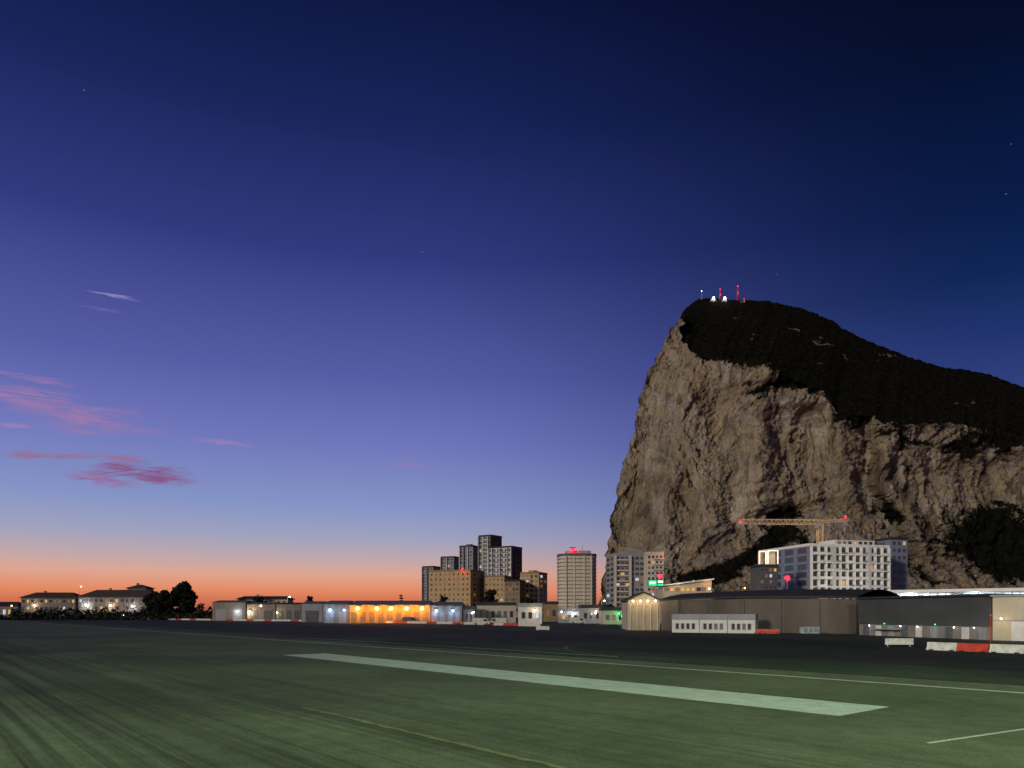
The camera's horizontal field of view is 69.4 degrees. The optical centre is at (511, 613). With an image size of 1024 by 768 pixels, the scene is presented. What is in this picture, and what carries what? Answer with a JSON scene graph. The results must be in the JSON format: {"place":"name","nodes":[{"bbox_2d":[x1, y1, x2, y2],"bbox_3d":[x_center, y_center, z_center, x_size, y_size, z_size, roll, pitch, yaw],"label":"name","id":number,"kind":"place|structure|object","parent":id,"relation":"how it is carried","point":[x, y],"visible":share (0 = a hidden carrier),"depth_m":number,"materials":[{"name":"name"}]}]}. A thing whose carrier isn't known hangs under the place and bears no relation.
{"place":"outdoors","nodes":[
{"label":"outdoors","id":0,"kind":"place"},
{"bbox_2d":[0,372,60,383],"bbox_3d":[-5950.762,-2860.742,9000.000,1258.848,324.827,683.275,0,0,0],"label":"cloud","id":1,"kind":"structure","parent":0,"point":[43,381],"depth_m":8987.15,"materials":[{"name":"purple"}]},
{"bbox_2d":[0,386,138,433],"bbox_3d":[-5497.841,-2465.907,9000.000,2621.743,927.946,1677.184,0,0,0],"label":"cloud","id":2,"kind":"structure","parent":0,"point":[79,418],"depth_m":8957.00,"materials":[{"name":"purple"}]},
{"bbox_2d":[0,450,139,461],"bbox_3d":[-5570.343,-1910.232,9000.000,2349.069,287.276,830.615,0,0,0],"label":"cloud","id":3,"kind":"structure","parent":0,"point":[34,455],"depth_m":8993.72,"materials":[{"name":"purple"}]},
{"bbox_2d":[70,470,131,486],"bbox_3d":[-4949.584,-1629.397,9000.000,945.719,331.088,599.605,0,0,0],"label":"cloud","id":4,"kind":"structure","parent":0,"point":[96,478],"depth_m":9003.83,"materials":[{"name":"purple"}]},
{"bbox_2d":[95,292,132,299],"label":"cloud","id":5,"kind":"structure","parent":0,"point":[115,295],"depth_m":8949.85,"materials":[{"name":"purple"}]},
{"bbox_2d":[103,461,187,483],"bbox_3d":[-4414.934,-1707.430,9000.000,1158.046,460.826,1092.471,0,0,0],"label":"cloud","id":6,"kind":"structure","parent":0,"point":[149,477],"depth_m":8964.93,"materials":[{"name":"purple"}]},
{"bbox_2d":[207,439,241,444],"bbox_3d":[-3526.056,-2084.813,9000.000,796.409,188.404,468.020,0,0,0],"label":"cloud","id":7,"kind":"structure","parent":0,"point":[222,442],"depth_m":8975.66,"materials":[{"name":"purple"}]},
{"bbox_2d":[0,0,1023,610],"label":"sky","id":8,"kind":"structure","parent":0,"point":[350,242],"materials":[{"name":"blue"}]},
{"bbox_2d":[13,615,1023,685],"bbox_3d":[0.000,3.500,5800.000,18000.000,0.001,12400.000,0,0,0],"label":"ground","id":9,"kind":"structure","parent":0,"point":[597,628],"depth_m":133.50,"materials":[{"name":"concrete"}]},
{"bbox_2d":[0,602,20,616],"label":"house","id":10,"kind":"structure","parent":9,"relation":"on","point":[5,608],"depth_m":500.00,"materials":[{"name":"paint"}]},
{"bbox_2d":[19,591,78,613],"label":"house","id":11,"kind":"structure","parent":9,"relation":"on","point":[44,600],"depth_m":457.03,"materials":[{"name":"ceramic"}]},
{"bbox_2d":[0,607,211,619],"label":"bushes","id":12,"kind":"object","parent":9,"relation":"on","point":[47,614],"visible":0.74,"depth_m":387.18,"materials":[{"name":"green plant"}]},
{"bbox_2d":[76,588,163,613],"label":"house","id":13,"kind":"structure","parent":9,"relation":"on","point":[110,599],"depth_m":448.35,"materials":[{"name":"concrete"}]},
{"bbox_2d":[127,583,155,589],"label":"house","id":14,"kind":"structure","parent":9,"relation":"on","point":[137,586],"depth_m":475.07,"materials":[{"name":"ceramic"}]},
{"bbox_2d":[142,593,154,613],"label":"tree","id":15,"kind":"object","parent":9,"relation":"on","point":[147,599],"visible":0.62,"depth_m":430.37,"materials":[{"name":"green plant"}]},
{"bbox_2d":[151,590,177,616],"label":"tree","id":16,"kind":"object","parent":9,"relation":"on","point":[166,606],"visible":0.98,"depth_m":422.34,"materials":[{"name":"green plant"}]},
{"bbox_2d":[169,581,198,616],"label":"tree","id":17,"kind":"object","parent":9,"relation":"on","point":[185,595],"visible":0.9,"depth_m":426.60,"materials":[{"name":"green plant"}]},
{"bbox_2d":[172,606,211,616],"bbox_3d":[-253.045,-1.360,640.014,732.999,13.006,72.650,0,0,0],"label":"treeline","id":18,"kind":"object","parent":9,"relation":"on","point":[195,611],"visible":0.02,"depth_m":618.48,"materials":[{"name":"green plant"}]},
{"bbox_2d":[196,602,206,616],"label":"tree","id":19,"kind":"object","parent":9,"relation":"on","point":[202,612],"visible":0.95,"depth_m":409.46,"materials":[{"name":"green plant"}]},
{"bbox_2d":[212,600,253,620],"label":"shed","id":20,"kind":"structure","parent":9,"relation":"on","point":[223,610],"depth_m":345.00,"materials":[{"name":"grey concrete"}]},
{"bbox_2d":[216,609,225,620],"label":"door","id":21,"kind":"structure","parent":20,"relation":"in","point":[220,613],"depth_m":344.89,"materials":[{"name":"grey metal"}]},
{"bbox_2d":[232,609,241,618],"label":"door","id":22,"kind":"structure","parent":20,"relation":"in","point":[235,615],"depth_m":344.89,"materials":[{"name":"white metal"}]},
{"bbox_2d":[253,595,267,601],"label":"tree","id":23,"kind":"object","parent":9,"relation":"on","point":[259,599],"visible":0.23,"depth_m":394.47,"materials":[{"name":"green plant"}]},
{"bbox_2d":[247,602,278,618],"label":"shed","id":24,"kind":"structure","parent":9,"relation":"on","point":[267,610],"depth_m":340.00,"materials":[{"name":"grey concrete"}]},
{"bbox_2d":[250,610,257,618],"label":"door","id":25,"kind":"structure","parent":24,"relation":"in","point":[254,613],"depth_m":339.87,"materials":[{"name":"beige metal"}]},
{"bbox_2d":[264,610,271,618],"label":"door","id":26,"kind":"structure","parent":24,"relation":"in","point":[267,613],"depth_m":339.87,"materials":[{"name":"grey metal"}]},
{"bbox_2d":[236,594,294,602],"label":"house","id":27,"kind":"structure","parent":9,"relation":"on","point":[281,599],"depth_m":400.00,"materials":[{"name":"paint"}]},
{"bbox_2d":[276,603,300,619],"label":"shed","id":28,"kind":"structure","parent":9,"relation":"on","point":[288,611],"depth_m":330.00,"materials":[{"name":"grey concrete"}]},
{"bbox_2d":[301,601,326,621],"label":"shed","id":29,"kind":"structure","parent":9,"relation":"on","point":[311,611],"depth_m":285.00,"materials":[{"name":"grey concrete"}]},
{"bbox_2d":[306,611,317,621],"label":"door","id":30,"kind":"structure","parent":29,"relation":"in","point":[311,616],"depth_m":284.88,"materials":[{"name":"grey metal"}]},
{"bbox_2d":[323,601,353,622],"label":"workshop","id":31,"kind":"structure","parent":9,"relation":"on","point":[335,611],"depth_m":262.00,"materials":[{"name":"grey concrete"}]},
{"bbox_2d":[326,611,332,622],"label":"door","id":32,"kind":"structure","parent":31,"relation":"in","point":[329,614],"depth_m":261.87,"materials":[{"name":"grey metal"}]},
{"bbox_2d":[338,611,345,622],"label":"door","id":33,"kind":"structure","parent":31,"relation":"in","point":[341,614],"depth_m":261.87,"materials":[{"name":"grey metal"}]},
{"bbox_2d":[349,601,432,622],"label":"workshop","id":34,"kind":"structure","parent":9,"relation":"on","point":[372,611],"depth_m":262.00,"materials":[{"name":"orange metal"}]},
{"bbox_2d":[351,612,356,622],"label":"door","id":35,"kind":"structure","parent":34,"relation":"in","point":[353,614],"depth_m":261.87,"materials":[{"name":"orange metal"}]},
{"bbox_2d":[360,612,365,622],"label":"door","id":36,"kind":"structure","parent":34,"relation":"in","point":[362,614],"depth_m":261.87,"materials":[{"name":"orange metal"}]},
{"bbox_2d":[369,612,374,622],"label":"door","id":37,"kind":"structure","parent":34,"relation":"in","point":[371,614],"depth_m":261.87,"materials":[{"name":"orange metal"}]},
{"bbox_2d":[378,612,382,622],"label":"door","id":38,"kind":"structure","parent":34,"relation":"in","point":[380,614],"depth_m":261.87,"materials":[{"name":"orange metal"}]},
{"bbox_2d":[402,617,416,620],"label":"parked van","id":39,"kind":"object","parent":9,"relation":"on","point":[408,619],"visible":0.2,"depth_m":259.86,"materials":[{"name":"grey metal"}]},
{"bbox_2d":[422,566,439,600],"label":"tower block","id":40,"kind":"structure","parent":9,"relation":"on","point":[425,584],"depth_m":738.47,"materials":[{"name":"grey concrete"}]},
{"bbox_2d":[431,602,465,622],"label":"workshop","id":41,"kind":"structure","parent":9,"relation":"on","point":[446,611],"depth_m":262.00,"materials":[{"name":"grey concrete"}]},
{"bbox_2d":[440,556,458,569],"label":"tower block","id":42,"kind":"structure","parent":9,"relation":"on","point":[449,562],"depth_m":726.63,"materials":[{"name":"grey concrete"}]},
{"bbox_2d":[428,568,484,605],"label":"tower block","id":43,"kind":"structure","parent":9,"relation":"on","point":[466,587],"depth_m":594.29,"materials":[{"name":"beige concrete"}]},
{"bbox_2d":[459,544,477,569],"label":"tower block","id":44,"kind":"structure","parent":9,"relation":"on","point":[468,556],"depth_m":716.74,"materials":[{"name":"grey concrete"}]},
{"bbox_2d":[463,606,476,621],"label":"building","id":45,"kind":"structure","parent":9,"relation":"on","point":[470,609],"depth_m":250.00,"materials":[{"name":"grey concrete"}]},
{"bbox_2d":[472,618,489,624],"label":"parked van","id":46,"kind":"object","parent":9,"relation":"on","point":[476,621],"visible":0.9,"depth_m":211.81,"materials":[{"name":"white metal"}]},
{"bbox_2d":[478,534,501,574],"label":"tower block","id":47,"kind":"structure","parent":9,"relation":"on","point":[485,542],"depth_m":701.21,"materials":[{"name":"grey concrete"}]},
{"bbox_2d":[483,589,497,601],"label":"tree","id":48,"kind":"object","parent":9,"relation":"on","point":[489,596],"visible":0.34,"depth_m":329.05,"materials":[{"name":"green plant"}]},
{"bbox_2d":[476,602,515,622],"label":"building","id":49,"kind":"structure","parent":9,"relation":"on","point":[489,611],"depth_m":262.00,"materials":[{"name":"paint"}]},
{"bbox_2d":[490,618,505,622],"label":"parked van","id":50,"kind":"object","parent":9,"relation":"on","point":[498,620],"visible":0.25,"depth_m":217.56,"materials":[{"name":"white metal"}]},
{"bbox_2d":[484,575,512,601],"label":"tower block","id":51,"kind":"structure","parent":9,"relation":"on","point":[494,582],"depth_m":597.45,"materials":[{"name":"beige concrete"}]},
{"bbox_2d":[487,546,521,579],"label":"tower block","id":52,"kind":"structure","parent":9,"relation":"on","point":[505,560],"depth_m":674.10,"materials":[{"name":"paint"}]},
{"bbox_2d":[0,620,1023,767],"bbox_3d":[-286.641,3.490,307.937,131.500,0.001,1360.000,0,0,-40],"label":"runway","id":53,"kind":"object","parent":9,"relation":"on","point":[79,696],"depth_m":25.70,"materials":[{"name":"grey asphalt"}]},
{"bbox_2d":[301,707,565,767],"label":"faded yellow line","id":54,"kind":"object","parent":53,"relation":"on","point":[476,747],"visible":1,"depth_m":19.89,"materials":[{"name":"paint"}]},
{"bbox_2d":[45,623,1023,692],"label":"runway edge line","id":55,"kind":"object","parent":53,"relation":"on","point":[654,666],"visible":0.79,"depth_m":45.65,"materials":[{"name":"white paint"}]},
{"bbox_2d":[287,653,885,715],"bbox_3d":[-2.545,3.482,44.449,3.858,0.001,47.300,0,0,-40],"label":"wide runway marking","id":56,"kind":"object","parent":53,"relation":"on","point":[801,705],"visible":1,"depth_m":34.15,"materials":[{"name":"white paint"}]},
{"bbox_2d":[926,728,1023,742],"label":"cross line","id":57,"kind":"object","parent":53,"relation":"on","point":[975,736],"visible":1,"depth_m":20.86,"materials":[{"name":"white paint"}]},
{"bbox_2d":[504,580,525,617],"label":"tower block","id":58,"kind":"structure","parent":9,"relation":"on","point":[514,590],"depth_m":568.72,"materials":[{"name":"paint"}]},
{"bbox_2d":[14,620,1023,684],"bbox_3d":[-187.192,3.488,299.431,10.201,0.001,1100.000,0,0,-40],"label":"grass verge","id":59,"kind":"object","parent":9,"relation":"on","point":[962,674],"depth_m":55.59,"materials":[{"name":"green plant"}]},
{"bbox_2d":[37,621,615,656],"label":"edge line","id":60,"kind":"object","parent":59,"relation":"on","point":[384,642],"visible":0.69,"depth_m":82.03,"materials":[{"name":"white paint"}]},
{"bbox_2d":[518,603,542,623],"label":"building","id":61,"kind":"structure","parent":9,"relation":"on","point":[529,613],"depth_m":240.00,"materials":[{"name":"grey concrete"}]},
{"bbox_2d":[42,619,1023,670],"bbox_3d":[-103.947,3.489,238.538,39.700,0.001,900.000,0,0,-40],"label":"taxiway","id":62,"kind":"structure","parent":9,"relation":"on","point":[919,654],"depth_m":84.89,"materials":[{"name":"grey asphalt"}]},
{"bbox_2d":[885,638,913,646],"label":"sign board","id":63,"kind":"object","parent":62,"relation":"on","point":[900,641],"visible":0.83,"depth_m":76.22,"materials":[{"name":"white plastic"}]},
{"bbox_2d":[926,642,956,650],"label":"barrier","id":64,"kind":"object","parent":62,"relation":"on","point":[944,646],"visible":0.89,"depth_m":69.10,"materials":[{"name":"white plastic"}]},
{"bbox_2d":[957,643,989,651],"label":"barrier","id":65,"kind":"object","parent":62,"relation":"on","point":[972,647],"visible":0.89,"depth_m":66.86,"materials":[{"name":"red plastic"}]},
{"bbox_2d":[989,644,1023,653],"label":"barrier","id":66,"kind":"object","parent":62,"relation":"on","point":[1005,648],"visible":0.98,"depth_m":64.63,"materials":[{"name":"white concrete"}]},
{"bbox_2d":[520,570,547,616],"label":"tower block","id":67,"kind":"structure","parent":9,"relation":"on","point":[536,586],"depth_m":587.07,"materials":[{"name":"grey concrete"}]},
{"bbox_2d":[536,626,548,630],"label":"sign board","id":68,"kind":"object","parent":9,"relation":"on","point":[542,628],"visible":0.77,"depth_m":144.32,"materials":[{"name":"white plastic"}]},
{"bbox_2d":[543,601,558,621],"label":"building","id":69,"kind":"structure","parent":9,"relation":"on","point":[550,612],"depth_m":300.00,"materials":[{"name":"paint"}]},
{"bbox_2d":[557,608,578,622],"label":"building","id":70,"kind":"structure","parent":9,"relation":"on","point":[565,614],"depth_m":262.00,"materials":[{"name":"grey concrete"}]},
{"bbox_2d":[557,545,596,607],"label":"high-rise building","id":71,"kind":"structure","parent":9,"relation":"on","point":[576,578],"depth_m":485.35,"materials":[{"name":"grey concrete"}]},
{"bbox_2d":[569,617,585,623],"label":"parked van","id":72,"kind":"object","parent":9,"relation":"on","point":[573,620],"visible":0.97,"depth_m":236.84,"materials":[{"name":"white metal"}]},
{"bbox_2d":[578,605,601,622],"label":"building","id":73,"kind":"structure","parent":9,"relation":"on","point":[586,614],"depth_m":250.00,"materials":[{"name":"grey concrete"}]},
{"bbox_2d":[599,607,621,623],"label":"building","id":74,"kind":"structure","parent":9,"relation":"on","point":[608,615],"depth_m":232.00,"materials":[{"name":"paint"}]},
{"bbox_2d":[606,551,644,606],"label":"tower block","id":75,"kind":"structure","parent":9,"relation":"on","point":[625,574],"depth_m":455.93,"materials":[{"name":"grey concrete"}]},
{"bbox_2d":[620,592,659,629],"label":"hangar","id":76,"kind":"structure","parent":9,"relation":"on","point":[640,610],"depth_m":151.68,"materials":[{"name":"beige metal"}]},
{"bbox_2d":[631,605,636,629],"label":"door","id":77,"kind":"structure","parent":76,"relation":"in","point":[633,607],"depth_m":151.78,"materials":[{"name":"beige metal"}]},
{"bbox_2d":[638,605,642,629],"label":"door","id":78,"kind":"structure","parent":76,"relation":"in","point":[640,607],"depth_m":151.67,"materials":[{"name":"beige metal"}]},
{"bbox_2d":[644,605,649,629],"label":"door","id":79,"kind":"structure","parent":76,"relation":"in","point":[646,607],"depth_m":151.59,"materials":[{"name":"beige metal"}]},
{"bbox_2d":[651,605,656,629],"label":"door","id":80,"kind":"structure","parent":76,"relation":"in","point":[653,607],"depth_m":151.48,"materials":[{"name":"beige metal"}]},
{"bbox_2d":[644,552,663,595],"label":"tower block","id":81,"kind":"structure","parent":9,"relation":"on","point":[654,563],"depth_m":450.00,"materials":[{"name":"grey concrete"}]},
{"bbox_2d":[648,580,663,596],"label":"lit sign","id":82,"kind":"object","parent":9,"relation":"on","point":[655,583],"visible":0.86,"depth_m":237.92,"materials":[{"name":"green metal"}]},
{"bbox_2d":[649,578,713,622],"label":"terminal building","id":83,"kind":"structure","parent":9,"relation":"on","point":[701,586],"depth_m":250.00,"materials":[{"name":"paint"}]},
{"bbox_2d":[672,614,699,632],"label":"portable cabin","id":84,"kind":"object","parent":9,"relation":"on","point":[685,623],"visible":0.92,"depth_m":132.81,"materials":[{"name":"white metal"}]},
{"bbox_2d":[699,614,727,632],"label":"portable cabin","id":85,"kind":"object","parent":9,"relation":"on","point":[713,623],"visible":0.95,"depth_m":130.64,"materials":[{"name":"white metal"}]},
{"bbox_2d":[727,614,757,632],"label":"portable cabin","id":86,"kind":"object","parent":9,"relation":"on","point":[742,623],"visible":0.98,"depth_m":128.49,"materials":[{"name":"white metal"}]},
{"bbox_2d":[750,550,778,589],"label":"unfinished building","id":87,"kind":"structure","parent":9,"relation":"on","point":[764,576],"depth_m":400.00,"materials":[{"name":"grey concrete"}]},
{"bbox_2d":[763,629,779,633],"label":"barrier","id":88,"kind":"object","parent":9,"relation":"on","point":[771,631],"visible":1,"depth_m":125.94,"materials":[{"name":"red plastic"}]},
{"bbox_2d":[659,589,898,633],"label":"hangar","id":89,"kind":"structure","parent":9,"relation":"on","point":[790,611],"depth_m":131.70,"materials":[{"name":"grey metal"}]},
{"bbox_2d":[738,515,848,542],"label":"tower crane","id":90,"kind":"object","parent":9,"relation":"on","point":[817,526],"visible":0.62,"depth_m":498.80,"materials":[{"name":"paint"}]},
{"bbox_2d":[759,540,890,598],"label":"apartment building","id":91,"kind":"structure","parent":9,"relation":"on","point":[845,564],"depth_m":426.67,"materials":[{"name":"grey concrete"}]},
{"bbox_2d":[798,580,806,585],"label":"window","id":92,"kind":"structure","parent":91,"relation":"in","point":[801,582],"depth_m":425.98,"materials":[{"name":"black glass"}]},
{"bbox_2d":[868,537,907,589],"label":"tower block","id":93,"kind":"structure","parent":9,"relation":"on","point":[899,562],"depth_m":456.11,"materials":[{"name":"glass"}]},
{"bbox_2d":[855,593,1012,639],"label":"hangar","id":94,"kind":"structure","parent":9,"relation":"on","point":[960,616],"depth_m":105.59,"materials":[{"name":"metal"}]},
{"bbox_2d":[863,625,868,634],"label":"door","id":95,"kind":"structure","parent":94,"relation":"in","point":[865,627],"depth_m":117.40,"materials":[{"name":"grey metal"}]},
{"bbox_2d":[875,625,880,635],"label":"door","id":96,"kind":"structure","parent":94,"relation":"in","point":[877,631],"depth_m":114.95,"materials":[{"name":"grey metal"}]},
{"bbox_2d":[888,626,893,635],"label":"door","id":97,"kind":"structure","parent":94,"relation":"in","point":[890,632],"depth_m":112.42,"materials":[{"name":"grey metal"}]},
{"bbox_2d":[901,626,907,636],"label":"door","id":98,"kind":"structure","parent":94,"relation":"in","point":[904,632],"depth_m":109.88,"materials":[{"name":"grey metal"}]},
{"bbox_2d":[915,626,921,636],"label":"door","id":99,"kind":"structure","parent":94,"relation":"in","point":[918,630],"depth_m":107.39,"materials":[{"name":"grey metal"}]},
{"bbox_2d":[930,626,936,637],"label":"door","id":100,"kind":"structure","parent":94,"relation":"in","point":[933,630],"depth_m":104.85,"materials":[{"name":"grey metal"}]},
{"bbox_2d":[945,627,952,638],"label":"door","id":101,"kind":"structure","parent":94,"relation":"in","point":[948,630],"depth_m":102.25,"materials":[{"name":"grey metal"}]},
{"bbox_2d":[961,627,968,638],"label":"door","id":102,"kind":"structure","parent":94,"relation":"in","point":[964,630],"depth_m":99.86,"materials":[{"name":"grey metal"}]},
{"bbox_2d":[978,627,985,639],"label":"door","id":103,"kind":"structure","parent":94,"relation":"in","point":[981,631],"depth_m":97.42,"materials":[{"name":"grey metal"}]},
{"bbox_2d":[887,588,1023,595],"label":"terminal building","id":104,"kind":"structure","parent":9,"relation":"on","point":[958,591],"depth_m":180.49,"materials":[{"name":"grey metal"}]},
{"bbox_2d":[990,594,1023,640],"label":"hangar","id":105,"kind":"structure","parent":9,"relation":"on","point":[1008,618],"depth_m":93.98,"materials":[{"name":"beige metal"}]},
{"bbox_2d":[1011,622,1023,640],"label":"door","id":106,"kind":"structure","parent":105,"relation":"in","point":[1017,628],"depth_m":93.03,"materials":[{"name":"grey metal"}]},
{"bbox_2d":[800,627,818,633],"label":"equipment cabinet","id":107,"kind":"object","parent":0,"point":[809,630],"visible":0.94,"depth_m":122.45,"materials":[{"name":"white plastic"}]},
{"bbox_2d":[598,299,1023,606],"bbox_3d":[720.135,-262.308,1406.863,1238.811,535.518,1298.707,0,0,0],"label":"hill","id":108,"kind":"structure","parent":0,"point":[719,448],"depth_m":938.43,"materials":[{"name":"stone"}]},
{"bbox_2d":[679,298,1023,439],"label":"scrub","id":109,"kind":"object","parent":108,"relation":"on","point":[822,317],"visible":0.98,"depth_m":1030.70,"materials":[{"name":"green plant"}]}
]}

